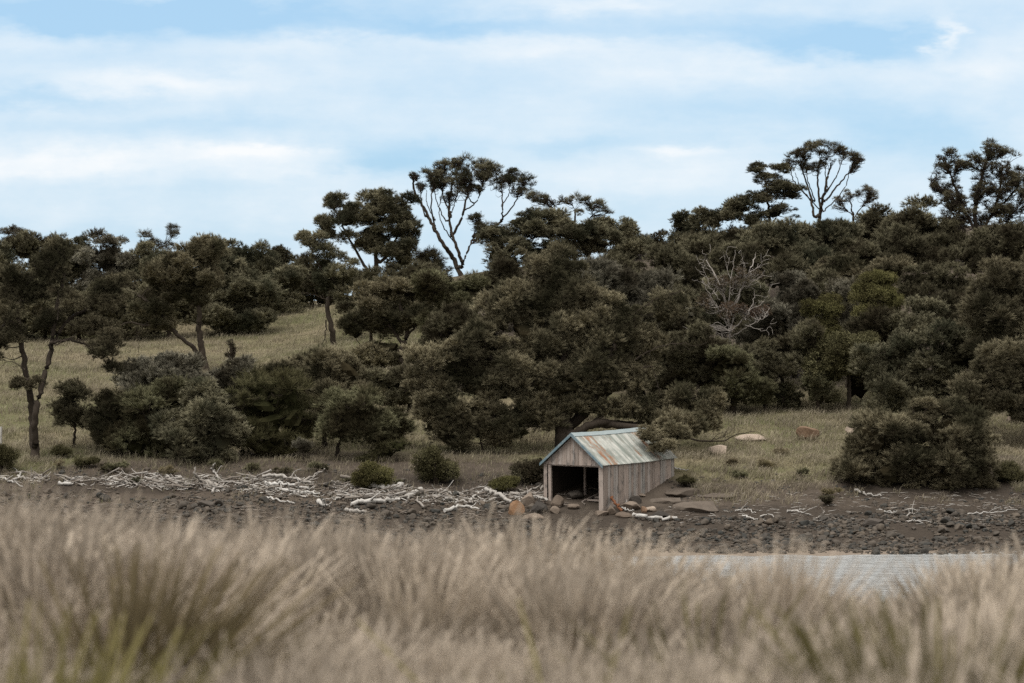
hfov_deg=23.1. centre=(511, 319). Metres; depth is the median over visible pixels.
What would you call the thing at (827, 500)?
bush
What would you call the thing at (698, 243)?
sheoak tree
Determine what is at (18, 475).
driftwood branch
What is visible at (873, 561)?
water
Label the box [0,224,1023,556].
ground
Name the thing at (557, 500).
boulder
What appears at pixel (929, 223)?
sheoak tree
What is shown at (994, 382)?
sheoak tree
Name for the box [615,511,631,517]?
boulder
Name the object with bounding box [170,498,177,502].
cobble
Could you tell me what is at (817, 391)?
sheoak shrub
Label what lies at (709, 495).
rock outcrop
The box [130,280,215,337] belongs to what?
sheoak tree
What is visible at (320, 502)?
driftwood branch
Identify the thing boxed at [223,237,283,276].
sheoak tree
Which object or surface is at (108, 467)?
bush
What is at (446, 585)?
dry grass
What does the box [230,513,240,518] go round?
cobble
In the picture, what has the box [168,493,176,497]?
cobble
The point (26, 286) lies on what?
sheoak tree
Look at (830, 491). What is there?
grass tussock
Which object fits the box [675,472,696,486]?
bush
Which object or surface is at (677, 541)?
cobble
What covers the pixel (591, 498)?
boat slipway
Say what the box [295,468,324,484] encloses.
driftwood branch
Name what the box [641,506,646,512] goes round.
boulder
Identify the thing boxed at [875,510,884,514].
cobble
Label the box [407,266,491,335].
sheoak tree
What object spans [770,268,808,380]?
tree
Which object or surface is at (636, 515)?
driftwood log
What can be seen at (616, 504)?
leaning plank
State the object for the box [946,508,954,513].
cobble
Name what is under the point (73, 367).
meadow grass
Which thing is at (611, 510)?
boulder
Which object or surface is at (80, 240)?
sheoak tree
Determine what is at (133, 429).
sheoak shrub
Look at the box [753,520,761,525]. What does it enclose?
cobble
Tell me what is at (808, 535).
boulder
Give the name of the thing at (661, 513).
boulder
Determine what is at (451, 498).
driftwood branch
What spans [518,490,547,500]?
driftwood branch
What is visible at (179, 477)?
driftwood stick
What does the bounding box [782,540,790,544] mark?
cobble
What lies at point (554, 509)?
boulder
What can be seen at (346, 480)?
grass tussock
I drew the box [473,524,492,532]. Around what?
boulder
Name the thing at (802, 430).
boulder
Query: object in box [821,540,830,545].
cobble
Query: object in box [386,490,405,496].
driftwood stick
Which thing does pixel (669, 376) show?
sheoak tree
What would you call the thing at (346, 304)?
sheoak tree
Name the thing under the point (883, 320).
sheoak tree
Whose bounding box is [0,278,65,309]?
sheoak tree
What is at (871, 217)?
sheoak tree
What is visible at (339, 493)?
driftwood stick
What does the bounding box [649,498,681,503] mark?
rock outcrop
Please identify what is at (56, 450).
bush
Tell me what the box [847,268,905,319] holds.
tree
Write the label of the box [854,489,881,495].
driftwood log
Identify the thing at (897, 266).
sheoak tree
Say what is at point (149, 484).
driftwood litter
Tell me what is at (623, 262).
sheoak tree
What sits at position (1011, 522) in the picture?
cobble
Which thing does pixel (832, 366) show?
sheoak tree
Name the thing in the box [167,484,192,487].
driftwood stick
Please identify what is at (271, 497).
driftwood branch
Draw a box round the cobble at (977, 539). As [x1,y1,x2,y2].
[973,537,982,542]
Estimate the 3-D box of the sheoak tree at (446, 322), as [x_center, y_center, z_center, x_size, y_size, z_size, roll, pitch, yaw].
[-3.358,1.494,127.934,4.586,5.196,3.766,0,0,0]
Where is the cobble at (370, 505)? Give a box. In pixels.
[366,503,377,508]
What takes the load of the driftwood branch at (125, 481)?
on the ground at (918, 532)
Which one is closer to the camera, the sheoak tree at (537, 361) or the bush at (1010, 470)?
the bush at (1010, 470)
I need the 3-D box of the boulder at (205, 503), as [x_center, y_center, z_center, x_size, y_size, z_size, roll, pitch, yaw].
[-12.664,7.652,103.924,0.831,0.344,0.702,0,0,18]
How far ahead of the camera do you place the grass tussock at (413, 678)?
7.38 m
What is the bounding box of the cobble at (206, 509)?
[203,506,210,512]
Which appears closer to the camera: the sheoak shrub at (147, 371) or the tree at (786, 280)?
the sheoak shrub at (147, 371)
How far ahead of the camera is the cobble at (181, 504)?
103.44 m
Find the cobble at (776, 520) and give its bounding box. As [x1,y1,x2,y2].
[773,517,780,522]
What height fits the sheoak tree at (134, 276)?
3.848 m
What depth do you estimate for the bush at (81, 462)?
108.99 m
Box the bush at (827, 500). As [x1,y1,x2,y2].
[817,494,833,505]
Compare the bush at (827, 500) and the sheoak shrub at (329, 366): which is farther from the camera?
the sheoak shrub at (329, 366)
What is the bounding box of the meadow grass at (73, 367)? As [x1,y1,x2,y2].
[0,302,1023,507]
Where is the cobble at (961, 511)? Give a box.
[957,509,966,513]
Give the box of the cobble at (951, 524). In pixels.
[946,522,954,526]
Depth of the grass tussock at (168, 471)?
107.64 m
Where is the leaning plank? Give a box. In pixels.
[610,496,622,510]
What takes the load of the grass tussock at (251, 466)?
on the ground at (918, 532)
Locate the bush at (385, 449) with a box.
[351,436,412,462]
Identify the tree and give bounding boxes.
[0,224,25,248]
[0,235,133,461]
[0,238,50,284]
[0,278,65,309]
[0,287,148,341]
[0,301,47,338]
[1,227,73,268]
[34,232,96,287]
[69,227,143,292]
[86,269,140,292]
[121,231,227,370]
[123,240,167,284]
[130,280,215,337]
[136,221,181,251]
[173,232,227,267]
[184,248,287,334]
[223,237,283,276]
[224,339,238,361]
[245,274,289,314]
[262,263,310,315]
[269,243,296,269]
[289,250,337,308]
[293,227,361,344]
[313,186,423,268]
[332,270,375,314]
[333,273,440,368]
[348,304,404,341]
[355,363,426,411]
[357,259,440,311]
[394,259,453,303]
[398,241,761,454]
[404,300,483,367]
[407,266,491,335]
[408,151,537,276]
[410,245,454,272]
[452,255,544,325]
[456,334,571,396]
[473,206,625,268]
[524,188,614,259]
[550,249,642,282]
[574,253,692,418]
[591,214,653,259]
[604,324,683,396]
[625,260,701,335]
[639,228,674,253]
[641,320,715,404]
[643,240,719,323]
[666,209,700,253]
[671,334,748,410]
[677,225,761,279]
[682,193,753,235]
[694,247,777,343]
[694,269,771,349]
[707,239,812,288]
[729,215,833,299]
[731,303,823,377]
[734,160,808,234]
[737,317,825,406]
[770,268,808,380]
[775,217,866,258]
[782,138,865,221]
[798,291,845,403]
[798,330,880,409]
[806,250,896,286]
[809,267,873,320]
[831,184,878,221]
[839,301,913,398]
[840,220,962,281]
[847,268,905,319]
[847,294,995,419]
[849,201,893,244]
[850,254,917,285]
[869,193,970,272]
[895,259,989,313]
[927,137,1023,277]
[929,289,1001,412]
[936,219,1023,274]
[945,335,1023,424]
[952,250,1023,366]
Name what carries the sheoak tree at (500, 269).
on the ground at (918, 532)
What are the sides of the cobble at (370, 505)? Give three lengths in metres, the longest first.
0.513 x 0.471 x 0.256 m
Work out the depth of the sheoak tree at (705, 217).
163.44 m
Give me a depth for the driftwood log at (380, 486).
105.34 m
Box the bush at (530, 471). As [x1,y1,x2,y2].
[506,457,543,483]
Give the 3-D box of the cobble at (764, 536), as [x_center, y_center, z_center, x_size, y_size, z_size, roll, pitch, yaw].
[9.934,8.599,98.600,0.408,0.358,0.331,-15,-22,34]
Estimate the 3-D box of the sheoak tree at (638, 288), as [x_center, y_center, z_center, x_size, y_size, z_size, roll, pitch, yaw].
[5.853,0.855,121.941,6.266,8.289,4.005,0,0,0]
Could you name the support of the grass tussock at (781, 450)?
on the ground at (918, 532)
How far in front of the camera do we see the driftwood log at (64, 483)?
106.59 m
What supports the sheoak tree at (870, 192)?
on the ground at (918, 532)
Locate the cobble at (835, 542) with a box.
[832,539,840,546]
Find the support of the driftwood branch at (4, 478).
on the ground at (918, 532)
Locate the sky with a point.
(237, 119)
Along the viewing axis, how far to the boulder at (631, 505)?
103.10 m
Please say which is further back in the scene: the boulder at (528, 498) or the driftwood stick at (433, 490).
the driftwood stick at (433, 490)
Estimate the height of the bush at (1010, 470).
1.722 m
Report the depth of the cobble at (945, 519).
100.82 m
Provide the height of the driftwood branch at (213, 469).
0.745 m
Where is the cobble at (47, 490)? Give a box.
[44,488,51,493]
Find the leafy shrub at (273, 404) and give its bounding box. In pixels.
[225,362,322,457]
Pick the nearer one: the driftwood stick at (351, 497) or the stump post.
the driftwood stick at (351, 497)
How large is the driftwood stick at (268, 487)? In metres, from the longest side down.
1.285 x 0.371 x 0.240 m
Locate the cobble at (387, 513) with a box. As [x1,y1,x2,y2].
[381,510,390,516]
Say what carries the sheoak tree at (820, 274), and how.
on the ground at (918, 532)
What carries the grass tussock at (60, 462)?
on the ground at (918, 532)
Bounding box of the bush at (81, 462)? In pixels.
[71,455,100,467]
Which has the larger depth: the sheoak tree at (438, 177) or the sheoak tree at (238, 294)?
the sheoak tree at (438, 177)
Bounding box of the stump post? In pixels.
[0,427,1,442]
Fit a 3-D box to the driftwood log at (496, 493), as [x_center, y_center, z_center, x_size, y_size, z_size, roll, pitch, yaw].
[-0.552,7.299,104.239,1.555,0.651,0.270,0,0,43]
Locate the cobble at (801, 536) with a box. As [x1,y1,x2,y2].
[796,535,808,542]
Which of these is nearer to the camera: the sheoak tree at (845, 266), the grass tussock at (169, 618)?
the grass tussock at (169, 618)
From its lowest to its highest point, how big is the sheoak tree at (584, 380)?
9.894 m
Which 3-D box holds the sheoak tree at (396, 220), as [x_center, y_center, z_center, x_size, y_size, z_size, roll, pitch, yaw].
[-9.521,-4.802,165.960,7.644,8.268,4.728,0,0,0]
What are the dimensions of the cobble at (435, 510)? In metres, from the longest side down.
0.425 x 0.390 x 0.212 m
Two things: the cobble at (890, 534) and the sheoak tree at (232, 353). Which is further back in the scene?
the sheoak tree at (232, 353)
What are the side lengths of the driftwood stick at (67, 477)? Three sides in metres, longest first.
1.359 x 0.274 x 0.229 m
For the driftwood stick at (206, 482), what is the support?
on the ground at (918, 532)
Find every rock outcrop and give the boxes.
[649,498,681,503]
[665,488,703,496]
[672,501,718,512]
[699,493,735,498]
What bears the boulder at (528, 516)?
on the ground at (918, 532)
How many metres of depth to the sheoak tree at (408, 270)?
151.82 m
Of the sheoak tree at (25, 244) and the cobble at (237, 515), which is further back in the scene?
the sheoak tree at (25, 244)
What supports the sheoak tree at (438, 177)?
on the ground at (918, 532)
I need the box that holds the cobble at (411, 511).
[406,508,416,514]
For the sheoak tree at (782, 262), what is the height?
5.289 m
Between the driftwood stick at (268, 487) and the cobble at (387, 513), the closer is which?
the cobble at (387, 513)
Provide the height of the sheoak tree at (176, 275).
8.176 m
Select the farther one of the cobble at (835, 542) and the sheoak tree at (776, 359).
the sheoak tree at (776, 359)
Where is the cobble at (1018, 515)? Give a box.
[1011,513,1020,517]
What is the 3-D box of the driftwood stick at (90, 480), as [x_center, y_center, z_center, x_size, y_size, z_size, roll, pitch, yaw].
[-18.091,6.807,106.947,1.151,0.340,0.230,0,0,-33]
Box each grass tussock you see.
[0,535,477,682]
[2,602,237,682]
[54,459,64,467]
[130,476,140,484]
[156,464,178,476]
[207,458,223,468]
[243,461,261,472]
[271,467,292,474]
[306,460,329,470]
[340,475,351,482]
[357,598,820,682]
[552,571,895,680]
[669,583,1023,682]
[680,530,939,644]
[723,457,739,465]
[728,469,749,478]
[756,458,775,468]
[767,447,789,455]
[794,466,809,474]
[821,486,842,494]
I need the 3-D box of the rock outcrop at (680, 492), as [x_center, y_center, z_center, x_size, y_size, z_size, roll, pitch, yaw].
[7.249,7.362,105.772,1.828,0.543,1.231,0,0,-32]
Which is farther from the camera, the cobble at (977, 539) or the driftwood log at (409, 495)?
the driftwood log at (409, 495)
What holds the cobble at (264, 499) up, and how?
on the ground at (918, 532)
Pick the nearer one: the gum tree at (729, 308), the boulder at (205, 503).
the boulder at (205, 503)
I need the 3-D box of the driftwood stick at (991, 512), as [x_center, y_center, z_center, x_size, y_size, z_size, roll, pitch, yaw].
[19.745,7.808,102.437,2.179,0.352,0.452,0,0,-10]
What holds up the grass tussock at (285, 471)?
on the ground at (918, 532)
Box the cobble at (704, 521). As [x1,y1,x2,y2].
[701,518,708,524]
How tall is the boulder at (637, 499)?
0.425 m
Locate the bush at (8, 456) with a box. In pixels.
[0,443,21,472]
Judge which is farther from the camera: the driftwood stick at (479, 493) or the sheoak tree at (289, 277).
the sheoak tree at (289, 277)
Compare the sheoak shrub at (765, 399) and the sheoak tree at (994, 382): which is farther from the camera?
the sheoak shrub at (765, 399)
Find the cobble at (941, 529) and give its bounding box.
[937,527,945,532]
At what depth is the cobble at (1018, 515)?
101.95 m
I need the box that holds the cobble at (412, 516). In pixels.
[408,513,415,518]
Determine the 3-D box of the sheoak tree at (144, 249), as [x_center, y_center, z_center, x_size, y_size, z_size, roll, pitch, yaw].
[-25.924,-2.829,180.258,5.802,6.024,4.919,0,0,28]
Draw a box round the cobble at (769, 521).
[764,518,773,524]
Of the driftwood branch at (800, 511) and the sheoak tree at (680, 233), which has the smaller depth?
the driftwood branch at (800, 511)
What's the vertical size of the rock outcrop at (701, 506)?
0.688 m
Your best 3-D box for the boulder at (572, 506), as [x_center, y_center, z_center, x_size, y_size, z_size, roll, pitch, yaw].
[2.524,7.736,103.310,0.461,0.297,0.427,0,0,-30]
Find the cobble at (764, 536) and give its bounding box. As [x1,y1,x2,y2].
[759,533,768,540]
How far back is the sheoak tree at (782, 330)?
131.57 m
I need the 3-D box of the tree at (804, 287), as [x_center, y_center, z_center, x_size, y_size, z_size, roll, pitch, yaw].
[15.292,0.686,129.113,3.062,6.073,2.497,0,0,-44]
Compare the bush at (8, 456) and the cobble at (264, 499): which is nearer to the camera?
the cobble at (264, 499)
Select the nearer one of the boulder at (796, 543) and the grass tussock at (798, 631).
the grass tussock at (798, 631)
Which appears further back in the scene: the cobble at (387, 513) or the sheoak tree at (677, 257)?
the sheoak tree at (677, 257)
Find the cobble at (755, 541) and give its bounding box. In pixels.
[749,538,761,545]
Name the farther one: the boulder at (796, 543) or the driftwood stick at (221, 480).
the driftwood stick at (221, 480)
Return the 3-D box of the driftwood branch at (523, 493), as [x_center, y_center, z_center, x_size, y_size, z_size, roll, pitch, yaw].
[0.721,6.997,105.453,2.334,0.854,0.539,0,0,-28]
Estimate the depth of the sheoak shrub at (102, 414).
112.26 m
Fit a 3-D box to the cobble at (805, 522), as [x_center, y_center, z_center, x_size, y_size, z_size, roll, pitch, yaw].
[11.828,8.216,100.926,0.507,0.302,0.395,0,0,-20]
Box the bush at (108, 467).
[98,459,129,473]
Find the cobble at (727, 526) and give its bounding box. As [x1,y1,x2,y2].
[724,524,731,529]
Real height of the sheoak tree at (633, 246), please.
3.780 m
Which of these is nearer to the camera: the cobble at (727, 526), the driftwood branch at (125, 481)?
the cobble at (727, 526)
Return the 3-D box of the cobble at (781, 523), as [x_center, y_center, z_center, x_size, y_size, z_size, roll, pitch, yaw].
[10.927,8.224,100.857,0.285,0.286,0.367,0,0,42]
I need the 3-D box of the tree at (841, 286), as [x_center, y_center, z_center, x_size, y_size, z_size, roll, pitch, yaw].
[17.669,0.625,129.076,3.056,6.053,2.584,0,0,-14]
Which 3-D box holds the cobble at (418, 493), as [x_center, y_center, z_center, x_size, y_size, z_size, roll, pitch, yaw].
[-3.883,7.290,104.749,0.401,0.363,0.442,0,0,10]
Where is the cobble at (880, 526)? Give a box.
[876,523,884,530]
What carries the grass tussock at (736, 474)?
on the ground at (918, 532)
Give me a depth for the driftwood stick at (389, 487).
105.05 m
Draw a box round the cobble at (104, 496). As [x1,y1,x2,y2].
[99,494,110,501]
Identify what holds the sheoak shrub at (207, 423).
on the ground at (918, 532)
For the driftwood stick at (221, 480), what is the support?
on the ground at (918, 532)
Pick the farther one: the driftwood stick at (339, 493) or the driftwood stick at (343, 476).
the driftwood stick at (343, 476)
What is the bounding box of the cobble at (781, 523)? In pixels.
[778,520,785,525]
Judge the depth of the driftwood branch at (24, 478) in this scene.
107.41 m
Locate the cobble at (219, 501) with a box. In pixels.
[215,499,224,505]
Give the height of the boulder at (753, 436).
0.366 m
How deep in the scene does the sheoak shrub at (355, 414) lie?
110.19 m
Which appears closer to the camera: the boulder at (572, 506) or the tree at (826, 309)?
the boulder at (572, 506)
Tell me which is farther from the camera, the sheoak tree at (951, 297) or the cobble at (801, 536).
the sheoak tree at (951, 297)
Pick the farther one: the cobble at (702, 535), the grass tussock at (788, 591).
the cobble at (702, 535)
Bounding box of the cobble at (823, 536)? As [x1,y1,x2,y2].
[818,535,827,538]
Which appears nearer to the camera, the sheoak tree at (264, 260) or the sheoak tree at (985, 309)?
the sheoak tree at (985, 309)
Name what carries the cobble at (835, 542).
on the ground at (918, 532)
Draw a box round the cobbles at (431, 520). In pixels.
[0,464,1023,554]
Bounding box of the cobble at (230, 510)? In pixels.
[224,507,232,512]
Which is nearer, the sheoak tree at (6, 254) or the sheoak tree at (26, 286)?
the sheoak tree at (26, 286)
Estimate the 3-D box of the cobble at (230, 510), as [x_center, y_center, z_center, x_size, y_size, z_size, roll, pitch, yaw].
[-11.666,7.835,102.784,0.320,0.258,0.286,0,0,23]
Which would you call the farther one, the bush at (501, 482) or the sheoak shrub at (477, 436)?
the sheoak shrub at (477, 436)
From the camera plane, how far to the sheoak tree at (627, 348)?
126.12 m
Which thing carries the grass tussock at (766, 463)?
on the ground at (918, 532)
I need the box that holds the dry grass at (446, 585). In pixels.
[0,470,1023,682]
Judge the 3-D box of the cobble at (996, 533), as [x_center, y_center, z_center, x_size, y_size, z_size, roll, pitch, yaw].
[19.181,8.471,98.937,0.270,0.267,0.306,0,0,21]
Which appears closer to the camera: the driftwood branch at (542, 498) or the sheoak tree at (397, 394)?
the driftwood branch at (542, 498)
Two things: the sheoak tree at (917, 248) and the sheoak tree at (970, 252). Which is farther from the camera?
the sheoak tree at (917, 248)
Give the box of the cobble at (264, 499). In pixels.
[258,496,269,502]
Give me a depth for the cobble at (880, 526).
99.62 m
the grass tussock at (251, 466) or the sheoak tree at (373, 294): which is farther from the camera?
the sheoak tree at (373, 294)
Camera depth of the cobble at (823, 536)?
97.80 m
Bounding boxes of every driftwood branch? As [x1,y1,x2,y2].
[1,475,22,486]
[12,468,20,480]
[21,467,50,479]
[113,471,142,485]
[193,466,218,486]
[210,463,220,478]
[266,496,294,503]
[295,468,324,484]
[316,499,331,506]
[422,480,457,497]
[445,497,467,502]
[503,484,543,494]
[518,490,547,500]
[787,506,816,514]
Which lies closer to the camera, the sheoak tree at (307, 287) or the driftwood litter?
the driftwood litter
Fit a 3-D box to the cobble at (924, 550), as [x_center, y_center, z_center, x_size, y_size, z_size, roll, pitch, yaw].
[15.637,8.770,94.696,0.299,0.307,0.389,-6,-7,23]
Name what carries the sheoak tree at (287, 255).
on the ground at (918, 532)
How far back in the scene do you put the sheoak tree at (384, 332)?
145.33 m
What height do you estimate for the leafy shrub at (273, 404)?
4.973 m
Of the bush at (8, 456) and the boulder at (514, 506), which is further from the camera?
the bush at (8, 456)
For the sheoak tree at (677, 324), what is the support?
on the ground at (918, 532)
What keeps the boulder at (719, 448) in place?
on the ground at (918, 532)
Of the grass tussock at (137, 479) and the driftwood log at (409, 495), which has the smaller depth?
the driftwood log at (409, 495)
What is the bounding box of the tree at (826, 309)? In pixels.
[798,291,845,403]
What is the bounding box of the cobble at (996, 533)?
[993,531,999,535]
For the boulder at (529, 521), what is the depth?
101.00 m
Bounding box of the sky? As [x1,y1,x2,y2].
[0,0,1023,300]
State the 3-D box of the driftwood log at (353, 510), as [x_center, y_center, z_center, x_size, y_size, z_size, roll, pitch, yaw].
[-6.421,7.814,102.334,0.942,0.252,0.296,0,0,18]
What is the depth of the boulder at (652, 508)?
102.95 m
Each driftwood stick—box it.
[54,474,79,480]
[79,475,100,481]
[126,468,147,475]
[154,476,181,480]
[163,474,191,483]
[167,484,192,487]
[198,478,216,488]
[213,476,231,482]
[220,476,240,480]
[236,472,257,477]
[256,485,278,490]
[329,489,349,496]
[340,474,352,479]
[344,491,372,498]
[369,493,398,495]
[378,483,398,490]
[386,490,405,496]
[414,487,439,492]
[466,489,492,497]
[967,507,1017,514]
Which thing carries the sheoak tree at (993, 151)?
on the ground at (918, 532)
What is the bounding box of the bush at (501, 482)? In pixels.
[487,474,520,492]
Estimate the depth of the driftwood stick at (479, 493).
105.02 m
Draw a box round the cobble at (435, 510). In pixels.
[431,508,440,512]
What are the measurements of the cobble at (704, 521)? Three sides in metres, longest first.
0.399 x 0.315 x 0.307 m
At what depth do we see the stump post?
114.24 m
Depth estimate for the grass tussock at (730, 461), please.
108.80 m
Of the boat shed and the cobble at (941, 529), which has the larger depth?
the boat shed
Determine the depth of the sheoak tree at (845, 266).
144.50 m
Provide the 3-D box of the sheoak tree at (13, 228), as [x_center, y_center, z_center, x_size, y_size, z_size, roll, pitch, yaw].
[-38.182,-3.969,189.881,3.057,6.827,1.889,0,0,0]
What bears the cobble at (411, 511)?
on the ground at (918, 532)
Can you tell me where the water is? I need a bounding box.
[400,550,1023,604]
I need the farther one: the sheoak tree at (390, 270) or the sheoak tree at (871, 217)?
the sheoak tree at (871, 217)
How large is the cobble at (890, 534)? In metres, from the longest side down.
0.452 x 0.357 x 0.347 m
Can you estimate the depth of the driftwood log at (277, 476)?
106.70 m
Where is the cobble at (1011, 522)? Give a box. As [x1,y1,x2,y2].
[1008,520,1015,525]
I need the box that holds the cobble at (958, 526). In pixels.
[954,523,962,529]
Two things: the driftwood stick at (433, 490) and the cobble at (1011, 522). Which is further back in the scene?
the driftwood stick at (433, 490)
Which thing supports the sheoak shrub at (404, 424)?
on the ground at (918, 532)
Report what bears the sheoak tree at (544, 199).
on the ground at (918, 532)
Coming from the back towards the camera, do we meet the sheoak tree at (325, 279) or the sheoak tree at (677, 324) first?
the sheoak tree at (325, 279)
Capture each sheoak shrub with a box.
[45,375,94,447]
[80,386,128,451]
[98,375,191,457]
[108,349,214,420]
[146,374,253,463]
[204,353,256,412]
[249,350,309,407]
[291,436,313,462]
[293,342,376,446]
[312,381,401,458]
[364,405,418,446]
[471,424,493,451]
[700,343,777,414]
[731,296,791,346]
[748,372,779,411]
[771,379,805,409]
[798,370,843,412]
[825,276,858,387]
[825,393,1003,492]
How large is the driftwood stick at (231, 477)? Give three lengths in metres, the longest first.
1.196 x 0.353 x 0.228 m
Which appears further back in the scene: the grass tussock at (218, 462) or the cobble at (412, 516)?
the grass tussock at (218, 462)
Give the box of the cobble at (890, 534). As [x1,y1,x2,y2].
[886,531,895,537]
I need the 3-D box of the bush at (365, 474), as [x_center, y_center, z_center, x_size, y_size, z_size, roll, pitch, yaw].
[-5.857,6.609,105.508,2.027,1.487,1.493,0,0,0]
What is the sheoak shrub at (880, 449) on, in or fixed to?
on the ground at (918, 532)
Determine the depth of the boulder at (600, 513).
102.28 m
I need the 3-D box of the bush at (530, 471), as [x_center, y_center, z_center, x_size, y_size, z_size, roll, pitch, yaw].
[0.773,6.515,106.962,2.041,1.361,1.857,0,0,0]
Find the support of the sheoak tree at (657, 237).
on the ground at (918, 532)
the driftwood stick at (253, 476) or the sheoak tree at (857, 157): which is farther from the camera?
the sheoak tree at (857, 157)
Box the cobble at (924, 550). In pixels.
[921,547,928,553]
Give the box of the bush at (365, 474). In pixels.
[350,459,396,489]
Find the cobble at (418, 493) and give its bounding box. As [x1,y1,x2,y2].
[415,490,423,495]
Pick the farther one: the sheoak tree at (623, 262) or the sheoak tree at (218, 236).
the sheoak tree at (218, 236)
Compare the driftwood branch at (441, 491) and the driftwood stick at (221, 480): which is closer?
the driftwood branch at (441, 491)
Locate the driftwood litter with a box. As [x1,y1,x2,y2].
[0,471,1022,523]
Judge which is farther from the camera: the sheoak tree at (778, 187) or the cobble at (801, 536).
the sheoak tree at (778, 187)
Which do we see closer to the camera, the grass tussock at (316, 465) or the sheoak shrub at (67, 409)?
the grass tussock at (316, 465)
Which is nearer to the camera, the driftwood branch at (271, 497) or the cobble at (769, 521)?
the cobble at (769, 521)
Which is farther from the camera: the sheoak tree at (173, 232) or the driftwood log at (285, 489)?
the sheoak tree at (173, 232)
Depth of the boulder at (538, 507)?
102.70 m
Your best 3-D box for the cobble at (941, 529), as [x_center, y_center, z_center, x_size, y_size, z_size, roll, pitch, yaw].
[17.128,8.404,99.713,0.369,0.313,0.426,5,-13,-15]
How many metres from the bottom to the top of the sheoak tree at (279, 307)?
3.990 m
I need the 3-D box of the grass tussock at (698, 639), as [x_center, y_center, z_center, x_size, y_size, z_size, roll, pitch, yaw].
[0.760,1.375,9.039,1.242,0.930,1.215,0,0,0]
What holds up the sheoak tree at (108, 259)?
on the ground at (918, 532)
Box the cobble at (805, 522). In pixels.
[800,520,808,525]
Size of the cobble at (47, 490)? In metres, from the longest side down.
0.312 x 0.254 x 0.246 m
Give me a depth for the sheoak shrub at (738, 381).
122.28 m
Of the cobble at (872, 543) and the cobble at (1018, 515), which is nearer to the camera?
the cobble at (872, 543)
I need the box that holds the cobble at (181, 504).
[177,501,187,508]
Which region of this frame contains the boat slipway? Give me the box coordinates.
[581,493,598,501]
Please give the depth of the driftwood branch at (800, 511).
102.65 m
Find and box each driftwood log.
[57,481,71,485]
[262,469,317,482]
[264,475,309,489]
[279,482,324,495]
[344,508,365,512]
[350,491,399,505]
[368,482,403,491]
[405,487,422,498]
[443,504,479,512]
[484,487,511,502]
[632,512,676,520]
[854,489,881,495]
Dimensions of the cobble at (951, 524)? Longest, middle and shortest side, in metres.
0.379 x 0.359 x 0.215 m
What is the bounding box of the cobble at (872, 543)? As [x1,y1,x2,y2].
[866,540,875,546]
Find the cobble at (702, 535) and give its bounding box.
[699,532,705,537]
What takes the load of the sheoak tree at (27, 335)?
on the ground at (918, 532)
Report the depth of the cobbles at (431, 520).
101.09 m
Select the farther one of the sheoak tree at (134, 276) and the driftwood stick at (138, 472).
the sheoak tree at (134, 276)
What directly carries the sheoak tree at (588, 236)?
on the ground at (918, 532)
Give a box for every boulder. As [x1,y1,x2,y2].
[197,500,215,506]
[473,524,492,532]
[508,500,524,514]
[519,519,532,524]
[521,492,534,505]
[523,513,543,520]
[531,501,547,513]
[549,506,559,513]
[551,495,563,507]
[567,490,583,498]
[567,504,579,508]
[594,510,608,515]
[607,505,615,514]
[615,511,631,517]
[620,501,640,509]
[629,495,641,503]
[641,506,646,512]
[646,506,656,511]
[651,511,669,516]
[710,445,726,454]
[735,434,766,440]
[790,539,803,550]
[796,426,818,439]
[805,532,812,537]
[845,427,854,433]
[862,518,883,525]
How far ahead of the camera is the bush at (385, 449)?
110.28 m
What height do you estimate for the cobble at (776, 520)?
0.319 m
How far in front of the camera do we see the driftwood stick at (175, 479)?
106.71 m
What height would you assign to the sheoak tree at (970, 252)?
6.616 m
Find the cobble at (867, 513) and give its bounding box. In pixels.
[864,511,871,515]
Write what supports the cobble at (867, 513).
on the cobbles at (431, 520)
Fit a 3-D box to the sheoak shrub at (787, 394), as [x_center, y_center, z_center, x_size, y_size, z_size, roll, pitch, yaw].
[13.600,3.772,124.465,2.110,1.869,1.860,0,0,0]
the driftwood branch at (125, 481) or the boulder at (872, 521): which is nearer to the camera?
the boulder at (872, 521)
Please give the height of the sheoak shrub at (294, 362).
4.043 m
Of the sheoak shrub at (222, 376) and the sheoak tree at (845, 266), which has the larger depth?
the sheoak tree at (845, 266)
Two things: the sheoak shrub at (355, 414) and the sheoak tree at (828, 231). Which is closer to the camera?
the sheoak shrub at (355, 414)
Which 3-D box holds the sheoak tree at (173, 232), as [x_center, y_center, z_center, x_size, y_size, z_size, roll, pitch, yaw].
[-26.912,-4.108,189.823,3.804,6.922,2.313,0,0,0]
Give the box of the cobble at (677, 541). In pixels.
[674,539,681,543]
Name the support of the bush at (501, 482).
on the ground at (918, 532)
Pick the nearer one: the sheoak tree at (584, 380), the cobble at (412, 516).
the cobble at (412, 516)
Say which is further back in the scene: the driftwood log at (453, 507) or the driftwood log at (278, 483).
the driftwood log at (278, 483)
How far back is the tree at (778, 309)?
127.51 m
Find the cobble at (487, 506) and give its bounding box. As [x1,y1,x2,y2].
[484,503,490,510]
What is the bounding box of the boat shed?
[539,427,676,510]
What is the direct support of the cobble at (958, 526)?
on the ground at (918, 532)
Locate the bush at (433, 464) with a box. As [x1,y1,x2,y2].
[409,445,460,483]
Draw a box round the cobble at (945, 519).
[940,516,949,522]
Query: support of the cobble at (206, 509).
on the ground at (918, 532)
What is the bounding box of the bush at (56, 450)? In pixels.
[50,443,73,457]
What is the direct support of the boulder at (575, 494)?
on the ground at (918, 532)
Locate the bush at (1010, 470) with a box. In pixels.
[987,458,1023,484]
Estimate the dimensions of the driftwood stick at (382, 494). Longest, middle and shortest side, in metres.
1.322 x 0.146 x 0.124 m
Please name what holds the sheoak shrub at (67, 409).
on the ground at (918, 532)

